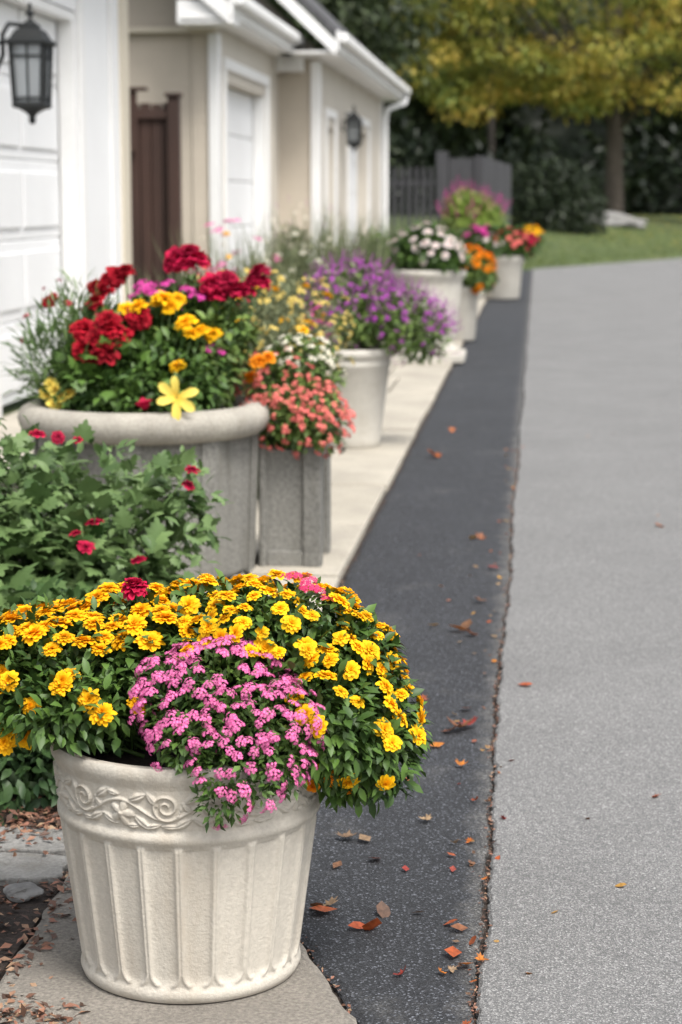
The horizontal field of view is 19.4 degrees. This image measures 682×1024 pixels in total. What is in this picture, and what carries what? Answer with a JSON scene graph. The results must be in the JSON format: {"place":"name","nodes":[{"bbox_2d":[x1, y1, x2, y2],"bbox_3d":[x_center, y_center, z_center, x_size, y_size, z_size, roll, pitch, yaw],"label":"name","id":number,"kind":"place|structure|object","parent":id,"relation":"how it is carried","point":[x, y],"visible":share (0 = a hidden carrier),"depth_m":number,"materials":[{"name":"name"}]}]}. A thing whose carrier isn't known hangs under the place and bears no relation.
{"place":"outdoors","nodes":[
{"label":"outdoors","id":0,"kind":"place"},
{"bbox_2d":[0,411,32,472],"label":"paved apron","id":1,"kind":"object","parent":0,"point":[12,425],"depth_m":13.37,"materials":[{"name":"concrete"}]},
{"bbox_2d":[0,0,132,417],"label":"garage","id":2,"kind":"structure","parent":0,"point":[65,187],"depth_m":16.17,"materials":[{"name":"white paint"}]},
{"bbox_2d":[0,2,56,123],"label":"wall lantern","id":3,"kind":"object","parent":2,"relation":"attached to","point":[30,43],"depth_m":13.23,"materials":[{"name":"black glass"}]},
{"bbox_2d":[0,0,62,405],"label":"garage door","id":4,"kind":"structure","parent":2,"relation":"in","point":[30,206],"depth_m":15.18,"materials":[{"name":"white paint"}]},
{"bbox_2d":[0,872,356,1023],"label":"concrete slab","id":5,"kind":"structure","parent":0,"point":[303,993],"depth_m":3.80,"materials":[{"name":"beige concrete"}]},
{"bbox_2d":[50,709,319,1003],"bbox_3d":[-0.297,0.663,3.940,0.540,0.474,0.540,1,9,6],"label":"flower pot","id":6,"kind":"object","parent":5,"relation":"on","point":[174,902],"visible":0.8,"depth_m":3.75,"materials":[{"name":"stone"}]},
{"bbox_2d":[0,581,206,758],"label":"marigold plant","id":7,"kind":"object","parent":6,"relation":"in","point":[67,670],"visible":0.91,"depth_m":3.80,"materials":[{"name":"yellow plant"}]},
{"bbox_2d":[120,571,333,632],"bbox_3d":[-0.217,0.295,3.926,0.436,0.368,0.104,1,9,6],"label":"red zinnia","id":8,"kind":"object","parent":6,"relation":"on","point":[134,587],"visible":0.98,"depth_m":3.89,"materials":[{"name":"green plant"}]},
{"bbox_2d":[127,633,328,833],"bbox_3d":[-0.207,0.397,3.728,0.371,0.335,0.327,1,9,6],"label":"pink verbena","id":9,"kind":"object","parent":6,"relation":"in","point":[205,733],"visible":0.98,"depth_m":3.65,"materials":[{"name":"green plant"}]},
{"bbox_2d":[141,568,433,818],"bbox_3d":[-0.117,0.345,3.912,0.608,0.456,0.535,1,9,6],"label":"yellow chrysanthemum","id":10,"kind":"object","parent":6,"relation":"in","point":[373,731],"visible":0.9,"depth_m":3.78,"materials":[{"name":"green plant"}]},
{"bbox_2d":[25,295,530,1023],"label":"soil","id":11,"kind":"structure","parent":0,"point":[343,579],"depth_m":7.31,"materials":[{"name":"brown soil"}]},
{"bbox_2d":[2,213,681,416],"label":"ground","id":12,"kind":"structure","parent":0,"point":[7,409],"depth_m":57.41,"materials":[{"name":"green plant"}]},
{"bbox_2d":[129,87,182,302],"bbox_3d":[-2.597,-3.124,21.121,1.885,2.660,0.195,1,9,6],"label":"wooden fence","id":13,"kind":"object","parent":12,"relation":"on","point":[155,167],"visible":0.23,"depth_m":21.00,"materials":[{"name":"brown wood"}]},
{"bbox_2d":[0,338,344,980],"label":"garden bed","id":14,"kind":"object","parent":12,"relation":"on","point":[40,903],"depth_m":4.30,"materials":[{"name":"soil"}]},
{"bbox_2d":[0,827,65,855],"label":"paving stone","id":15,"kind":"object","parent":14,"relation":"on","point":[55,846],"visible":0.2,"depth_m":4.72,"materials":[{"name":"grey stone"}]},
{"bbox_2d":[0,852,67,885],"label":"paving stone","id":16,"kind":"object","parent":14,"relation":"on","point":[34,868],"visible":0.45,"depth_m":4.55,"materials":[{"name":"grey stone"}]},
{"bbox_2d":[0,793,88,1023],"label":"mulch","id":17,"kind":"object","parent":14,"relation":"on","point":[24,937],"visible":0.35,"depth_m":4.21,"materials":[{"name":"brown wood"}]},
{"bbox_2d":[3,882,43,902],"bbox_3d":[-0.698,0.833,4.392,0.096,0.038,0.066,1,9,6],"label":"rock","id":18,"kind":"object","parent":17,"relation":"on","point":[26,891],"visible":1,"depth_m":4.37,"materials":[{"name":"grey stone"}]},
{"bbox_2d":[0,577,133,824],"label":"shrub","id":19,"kind":"object","parent":14,"relation":"on","point":[24,781],"visible":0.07,"depth_m":5.01,"materials":[{"name":"green plant"}]},
{"bbox_2d":[0,414,233,771],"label":"leafy shrub","id":20,"kind":"object","parent":14,"relation":"on","point":[74,542],"visible":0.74,"depth_m":6.06,"materials":[{"name":"green plant"}]},
{"bbox_2d":[119,267,298,390],"bbox_3d":[-0.737,-0.972,12.435,1.325,1.093,1.108,-3,9,-17],"label":"garden shrub","id":21,"kind":"object","parent":14,"relation":"on","point":[229,298],"visible":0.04,"depth_m":12.36,"materials":[{"name":"green plant"}]},
{"bbox_2d":[130,214,312,376],"bbox_3d":[-0.867,-1.556,15.361,1.717,1.485,1.538,1,9,6],"label":"garden shrub","id":22,"kind":"object","parent":14,"relation":"on","point":[238,271],"visible":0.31,"depth_m":15.16,"materials":[{"name":"green plant"}]},
{"bbox_2d":[213,228,381,322],"bbox_3d":[-0.499,-1.912,17.743,1.433,1.314,1.333,-3,9,-18],"label":"garden shrub","id":23,"kind":"object","parent":14,"relation":"on","point":[301,263],"visible":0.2,"depth_m":17.51,"materials":[{"name":"green plant"}]},
{"bbox_2d":[260,263,363,355],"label":"garden shrub","id":24,"kind":"object","parent":14,"relation":"on","point":[299,299],"visible":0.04,"depth_m":15.15,"materials":[{"name":"yellow plant"}]},
{"bbox_2d":[236,195,392,343],"bbox_3d":[-0.296,-2.463,20.413,1.721,1.596,2.278,1,9,6],"label":"garden shrub","id":25,"kind":"object","parent":14,"relation":"on","point":[322,241],"visible":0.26,"depth_m":20.32,"materials":[{"name":"green plant"}]},
{"bbox_2d":[303,209,423,330],"bbox_3d":[0.100,-2.794,23.009,1.619,1.556,1.736,-4,10,-26],"label":"garden shrub","id":26,"kind":"object","parent":14,"relation":"on","point":[367,257],"visible":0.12,"depth_m":22.82,"materials":[{"name":"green plant"}]},
{"bbox_2d":[336,216,445,323],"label":"garden shrub","id":27,"kind":"object","parent":14,"relation":"on","point":[384,242],"visible":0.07,"depth_m":23.64,"materials":[{"name":"green plant"}]},
{"bbox_2d":[357,211,466,258],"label":"garden shrub","id":28,"kind":"object","parent":14,"relation":"on","point":[394,232],"visible":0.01,"depth_m":25.26,"materials":[{"name":"green plant"}]},
{"bbox_2d":[128,0,304,283],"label":"beige building","id":29,"kind":"structure","parent":12,"relation":"on","point":[218,64],"depth_m":23.32,"materials":[{"name":"beige paint"}]},
{"bbox_2d":[227,88,253,278],"bbox_3d":[-1.405,-3.960,25.731,0.050,2.890,3.630,1,9,6],"label":"garage door","id":30,"kind":"structure","parent":29,"relation":"in","point":[239,105],"depth_m":26.25,"materials":[{"name":"white paint"}]},
{"bbox_2d":[228,0,410,267],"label":"beige garage wing","id":31,"kind":"structure","parent":12,"relation":"on","point":[319,97],"depth_m":29.82,"materials":[{"name":"beige paint"}]},
{"bbox_2d":[341,105,362,151],"bbox_3d":[0.174,-6.168,32.171,0.335,0.747,0.267,1,9,6],"label":"wall lantern","id":32,"kind":"object","parent":31,"relation":"attached to","point":[353,121],"depth_m":32.08,"materials":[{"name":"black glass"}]},
{"bbox_2d":[350,147,356,255],"bbox_3d":[0.081,-5.361,35.357,0.060,2.690,3.980,1,9,6],"label":"garage door","id":33,"kind":"structure","parent":31,"relation":"in","point":[353,155],"depth_m":36.49,"materials":[{"name":"white paint"}]},
{"bbox_2d":[266,0,460,191],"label":"tree","id":34,"kind":"object","parent":12,"relation":"on","point":[384,33],"visible":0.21,"depth_m":56.09,"materials":[{"name":"green plant"}]},
{"bbox_2d":[300,270,532,1023],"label":"asphalt strip","id":35,"kind":"object","parent":12,"relation":"on","point":[435,512],"visible":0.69,"depth_m":6.15,"materials":[{"name":"grey asphalt"}]},
{"bbox_2d":[310,903,322,906],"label":"fallen leaf","id":36,"kind":"object","parent":35,"relation":"on","point":[313,904],"visible":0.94,"depth_m":4.32,"materials":[{"name":"brown plant"}]},
{"bbox_2d":[311,905,336,911],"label":"fallen leaf","id":37,"kind":"object","parent":35,"relation":"on","point":[322,908],"visible":1,"depth_m":4.30,"materials":[{"name":"orange plant"}]},
{"bbox_2d":[323,896,338,905],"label":"fallen leaf","id":38,"kind":"object","parent":35,"relation":"on","point":[331,901],"visible":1,"depth_m":4.34,"materials":[{"name":"beige plant"}]},
{"bbox_2d":[333,861,341,867],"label":"fallen leaf","id":39,"kind":"object","parent":35,"relation":"on","point":[337,864],"visible":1,"depth_m":4.60,"materials":[{"name":"brown plant"}]},
{"bbox_2d":[336,830,355,836],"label":"fallen leaf","id":40,"kind":"object","parent":35,"relation":"on","point":[347,834],"visible":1,"depth_m":4.80,"materials":[{"name":"brown plant"}]},
{"bbox_2d":[348,921,363,928],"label":"fallen leaf","id":41,"kind":"object","parent":35,"relation":"on","point":[356,924],"visible":1,"depth_m":4.21,"materials":[{"name":"orange plant"}]},
{"bbox_2d":[359,834,370,840],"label":"fallen leaf","id":42,"kind":"object","parent":35,"relation":"on","point":[364,837],"visible":1,"depth_m":4.79,"materials":[{"name":"brown plant"}]},
{"bbox_2d":[362,918,381,929],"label":"fallen leaf","id":43,"kind":"object","parent":35,"relation":"on","point":[373,923],"visible":1,"depth_m":4.19,"materials":[{"name":"brown plant"}]},
{"bbox_2d":[376,901,390,917],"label":"fallen leaf","id":44,"kind":"object","parent":35,"relation":"on","point":[383,909],"visible":1,"depth_m":4.30,"materials":[{"name":"beige plant"}]},
{"bbox_2d":[394,965,405,974],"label":"fallen leaf","id":45,"kind":"object","parent":35,"relation":"on","point":[401,972],"visible":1,"depth_m":3.96,"materials":[{"name":"brown plant"}]},
{"bbox_2d":[300,310,521,1023],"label":"leaf debris","id":46,"kind":"object","parent":35,"relation":"on","point":[482,917],"visible":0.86,"depth_m":4.86,"materials":[{"name":"brown plant"}]},
{"bbox_2d":[418,814,431,819],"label":"fallen leaf","id":47,"kind":"object","parent":35,"relation":"on","point":[427,817],"visible":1,"depth_m":4.94,"materials":[{"name":"brown plant"}]},
{"bbox_2d":[428,450,441,456],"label":"fallen leaf","id":48,"kind":"object","parent":35,"relation":"on","point":[433,454],"visible":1,"depth_m":11.92,"materials":[{"name":"brown plant"}]},
{"bbox_2d":[430,742,443,746],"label":"fallen leaf","id":49,"kind":"object","parent":35,"relation":"on","point":[438,744],"visible":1,"depth_m":5.61,"materials":[{"name":"orange plant"}]},
{"bbox_2d":[444,919,457,924],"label":"fallen leaf","id":50,"kind":"object","parent":35,"relation":"on","point":[451,921],"visible":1,"depth_m":4.24,"materials":[{"name":"orange plant"}]},
{"bbox_2d":[448,965,456,971],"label":"fallen leaf","id":51,"kind":"object","parent":35,"relation":"on","point":[452,968],"visible":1,"depth_m":3.98,"materials":[{"name":"beige plant"}]},
{"bbox_2d":[444,946,461,956],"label":"fallen leaf","id":52,"kind":"object","parent":35,"relation":"on","point":[452,951],"visible":1,"depth_m":4.06,"materials":[{"name":"orange plant"}]},
{"bbox_2d":[450,625,465,629],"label":"fallen leaf","id":53,"kind":"object","parent":35,"relation":"on","point":[459,627],"visible":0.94,"depth_m":7.10,"materials":[{"name":"brown plant"}]},
{"bbox_2d":[447,717,471,727],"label":"fallen leaf","id":54,"kind":"object","parent":35,"relation":"on","point":[459,725],"visible":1,"depth_m":5.78,"materials":[{"name":"brown plant"}]},
{"bbox_2d":[451,923,467,930],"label":"fallen leaf","id":55,"kind":"object","parent":35,"relation":"on","point":[459,926],"visible":1,"depth_m":4.20,"materials":[{"name":"brown plant"}]},
{"bbox_2d":[455,758,467,764],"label":"fallen leaf","id":56,"kind":"object","parent":35,"relation":"on","point":[460,763],"visible":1,"depth_m":5.42,"materials":[{"name":"orange plant"}]},
{"bbox_2d":[460,619,471,628],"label":"fallen leaf","id":57,"kind":"object","parent":35,"relation":"on","point":[467,623],"visible":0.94,"depth_m":7.17,"materials":[{"name":"brown plant"}]},
{"bbox_2d":[457,716,477,724],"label":"fallen leaf","id":58,"kind":"object","parent":35,"relation":"on","point":[472,721],"visible":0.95,"depth_m":5.81,"materials":[{"name":"red plant"}]},
{"bbox_2d":[469,935,476,944],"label":"fallen leaf","id":59,"kind":"object","parent":35,"relation":"on","point":[472,940],"visible":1,"depth_m":4.13,"materials":[{"name":"brown plant"}]},
{"bbox_2d":[476,532,485,538],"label":"fallen leaf","id":60,"kind":"object","parent":35,"relation":"on","point":[480,536],"visible":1,"depth_m":9.06,"materials":[{"name":"orange plant"}]},
{"bbox_2d":[485,256,524,298],"bbox_3d":[2.481,-3.609,30.716,0.700,0.660,0.700,1,9,6],"label":"flower pot","id":61,"kind":"object","parent":35,"relation":"on","point":[509,272],"visible":0.57,"depth_m":30.47,"materials":[{"name":"ceramic"}]},
{"bbox_2d":[456,222,544,260],"bbox_3d":[2.429,-4.143,30.643,1.340,0.613,1.008,5,10,29],"label":"red petunia","id":62,"kind":"object","parent":61,"relation":"in","point":[509,241],"visible":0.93,"depth_m":30.41,"materials":[{"name":"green plant"}]},
{"bbox_2d":[388,152,510,239],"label":"picket fence","id":63,"kind":"object","parent":12,"relation":"on","point":[484,171],"visible":0.49,"depth_m":45.47,"materials":[{"name":"grey wood"}]},
{"bbox_2d":[281,0,681,212],"bbox_3d":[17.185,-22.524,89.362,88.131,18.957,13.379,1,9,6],"label":"woods","id":64,"kind":"object","parent":12,"relation":"on","point":[452,137],"visible":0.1,"depth_m":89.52,"materials":[{"name":"green plant"}]},
{"bbox_2d":[422,0,588,159],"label":"tree","id":65,"kind":"object","parent":12,"relation":"on","point":[491,128],"visible":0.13,"depth_m":83.13,"materials":[{"name":"green plant"}]},
{"bbox_2d":[372,0,681,213],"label":"maple tree","id":66,"kind":"object","parent":12,"relation":"on","point":[584,82],"visible":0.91,"depth_m":70.95,"materials":[{"name":"yellow plant"}]},
{"bbox_2d":[382,116,681,215],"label":"undergrowth","id":67,"kind":"object","parent":12,"relation":"on","point":[670,203],"visible":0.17,"depth_m":81.73,"materials":[{"name":"green plant"}]},
{"bbox_2d":[511,156,609,235],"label":"bush","id":68,"kind":"object","parent":12,"relation":"on","point":[538,189],"visible":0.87,"depth_m":60.82,"materials":[{"name":"green plant"}]},
{"bbox_2d":[512,218,681,269],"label":"grass","id":69,"kind":"structure","parent":12,"relation":"on","point":[663,253],"depth_m":54.80,"materials":[{"name":"green plant"}]},
{"bbox_2d":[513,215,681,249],"bbox_3d":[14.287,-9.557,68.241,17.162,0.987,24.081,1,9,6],"label":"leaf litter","id":70,"kind":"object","parent":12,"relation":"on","point":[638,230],"visible":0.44,"depth_m":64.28,"materials":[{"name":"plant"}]},
{"bbox_2d":[583,211,638,226],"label":"boulder","id":71,"kind":"object","parent":12,"relation":"on","point":[616,219],"visible":0.52,"depth_m":66.33,"materials":[{"name":"grey stone"}]},
{"bbox_2d":[622,218,647,228],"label":"boulder","id":72,"kind":"object","parent":12,"relation":"on","point":[640,224],"visible":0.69,"depth_m":66.55,"materials":[{"name":"grey stone"}]},
{"bbox_2d":[205,290,486,610],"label":"sidewalk","id":73,"kind":"structure","parent":0,"point":[362,480],"depth_m":11.32,"materials":[{"name":"concrete"}]},
{"bbox_2d":[17,394,269,579],"bbox_3d":[-0.798,-0.107,8.177,1.024,0.690,1.024,1,9,6],"label":"concrete planter","id":74,"kind":"object","parent":73,"relation":"on","point":[223,441],"visible":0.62,"depth_m":7.82,"materials":[{"name":"concrete"}]},
{"bbox_2d":[0,267,120,410],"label":"feathery greenery","id":75,"kind":"object","parent":74,"relation":"on","point":[40,377],"visible":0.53,"depth_m":8.06,"materials":[{"name":"green plant"}]},
{"bbox_2d":[40,264,209,412],"bbox_3d":[-0.858,-0.668,8.065,0.726,0.656,0.744,1,9,6],"label":"red geranium","id":76,"kind":"object","parent":74,"relation":"on","point":[110,337],"visible":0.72,"depth_m":7.89,"materials":[{"name":"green plant"}]},
{"bbox_2d":[37,290,236,412],"bbox_3d":[-0.801,-0.602,7.901,0.795,0.537,0.485,-2,9,-13],"label":"yellow marigold","id":77,"kind":"object","parent":74,"relation":"on","point":[200,401],"visible":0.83,"depth_m":7.88,"materials":[{"name":"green plant"}]},
{"bbox_2d":[136,397,152,409],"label":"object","id":78,"kind":"object","parent":74,"relation":"on","point":[143,403],"visible":0.91,"depth_m":7.70,"materials":[{"name":"red plant"}]},
{"bbox_2d":[156,375,198,419],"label":"yellow lily","id":79,"kind":"object","parent":74,"relation":"on","point":[172,392],"visible":0.95,"depth_m":7.66,"materials":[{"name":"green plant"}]},
{"bbox_2d":[127,243,271,409],"bbox_3d":[-0.592,-0.739,8.170,0.572,0.711,0.540,-4,10,-23],"label":"rose bush","id":80,"kind":"object","parent":74,"relation":"on","point":[216,290],"visible":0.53,"depth_m":8.08,"materials":[{"name":"green plant"}]},
{"bbox_2d":[184,268,358,499],"bbox_3d":[-0.449,-0.632,10.008,1.030,1.170,1.275,1,9,6],"label":"yellow flowering shrub","id":81,"kind":"object","parent":73,"relation":"on","point":[275,328],"visible":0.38,"depth_m":10.05,"materials":[{"name":"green plant"}]},
{"bbox_2d":[259,436,330,566],"bbox_3d":[-0.191,-0.052,8.405,0.257,0.510,0.410,1,9,6],"label":"concrete planter","id":82,"kind":"object","parent":73,"relation":"on","point":[294,512],"visible":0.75,"depth_m":8.22,"materials":[{"name":"concrete"}]},
{"bbox_2d":[243,351,276,443],"bbox_3d":[-0.333,-0.453,8.257,0.151,0.431,0.204,1,9,6],"label":"orange zinnia","id":83,"kind":"object","parent":82,"relation":"on","point":[259,360],"visible":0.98,"depth_m":8.15,"materials":[{"name":"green plant"}]},
{"bbox_2d":[233,345,355,459],"bbox_3d":[-0.207,-0.460,8.283,0.465,0.458,0.612,-3,9,-18],"label":"coral verbena","id":84,"kind":"object","parent":82,"relation":"on","point":[300,434],"visible":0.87,"depth_m":8.14,"materials":[{"name":"pink plant"}]},
{"bbox_2d":[263,331,347,448],"bbox_3d":[-0.167,-0.507,8.379,0.336,0.504,0.358,-8,12,-42],"label":"white alyssum","id":85,"kind":"object","parent":82,"relation":"on","point":[318,359],"visible":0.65,"depth_m":8.31,"materials":[{"name":"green plant"}]},
{"bbox_2d":[321,344,393,448],"bbox_3d":[0.062,-0.712,12.319,0.528,0.607,0.528,1,9,6],"label":"flower pot","id":86,"kind":"object","parent":73,"relation":"on","point":[363,391],"visible":0.52,"depth_m":12.13,"materials":[{"name":"ceramic"}]},
{"bbox_2d":[300,248,462,365],"bbox_3d":[0.219,-1.254,12.223,1.069,0.726,0.812,1,9,6],"label":"purple salvia","id":87,"kind":"object","parent":86,"relation":"in","point":[397,329],"visible":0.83,"depth_m":12.12,"materials":[{"name":"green plant"}]},
{"bbox_2d":[390,268,466,362],"bbox_3d":[0.824,-1.864,18.898,0.720,0.855,0.720,1,9,6],"label":"flower pot","id":88,"kind":"object","parent":73,"relation":"on","point":[449,283],"visible":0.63,"depth_m":18.61,"materials":[{"name":"ceramic"}]},
{"bbox_2d":[386,221,473,274],"bbox_3d":[0.843,-2.474,18.788,0.834,0.518,0.824,1,9,6],"label":"white petunia","id":89,"kind":"object","parent":88,"relation":"on","point":[423,246],"visible":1,"depth_m":18.57,"materials":[{"name":"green plant"}]},
{"bbox_2d":[454,286,479,340],"bbox_3d":[1.270,-2.152,21.606,0.480,0.590,0.480,1,9,6],"label":"flower pot","id":90,"kind":"object","parent":73,"relation":"on","point":[468,310],"visible":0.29,"depth_m":21.45,"materials":[{"name":"ceramic"}]},
{"bbox_2d":[462,244,500,295],"bbox_3d":[1.353,-2.608,21.485,0.741,0.559,0.689,1,9,6],"label":"orange marigold","id":91,"kind":"object","parent":90,"relation":"in","point":[481,268],"visible":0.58,"depth_m":21.30,"materials":[{"name":"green plant"}]},
{"bbox_2d":[475,258,681,1023],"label":"driveway","id":92,"kind":"structure","parent":0,"point":[589,724],"depth_m":6.49,"materials":[{"name":"concrete"}]},
{"bbox_2d":[475,952,485,959],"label":"fallen leaf","id":93,"kind":"object","parent":92,"relation":"on","point":[480,956],"visible":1,"depth_m":4.03,"materials":[{"name":"orange plant"}]},
{"bbox_2d":[615,883,626,886],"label":"fallen leaf","id":94,"kind":"object","parent":92,"relation":"on","point":[620,884],"visible":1,"depth_m":4.46,"materials":[{"name":"orange plant"}]},
{"bbox_3d":[2.254,-4.254,34.197,0.840,0.860,0.840,1,9,6],"label":"flower pot","id":95,"kind":"object","parent":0,"visible":0},
{"bbox_2d":[436,175,512,235],"bbox_3d":[2.265,-5.107,34.028,1.312,1.244,1.194,1,9,6],"label":"lime coleus","id":96,"kind":"object","parent":95,"relation":"in","point":[469,208],"visible":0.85,"depth_m":33.83,"materials":[{"name":"green plant"}]}
]}

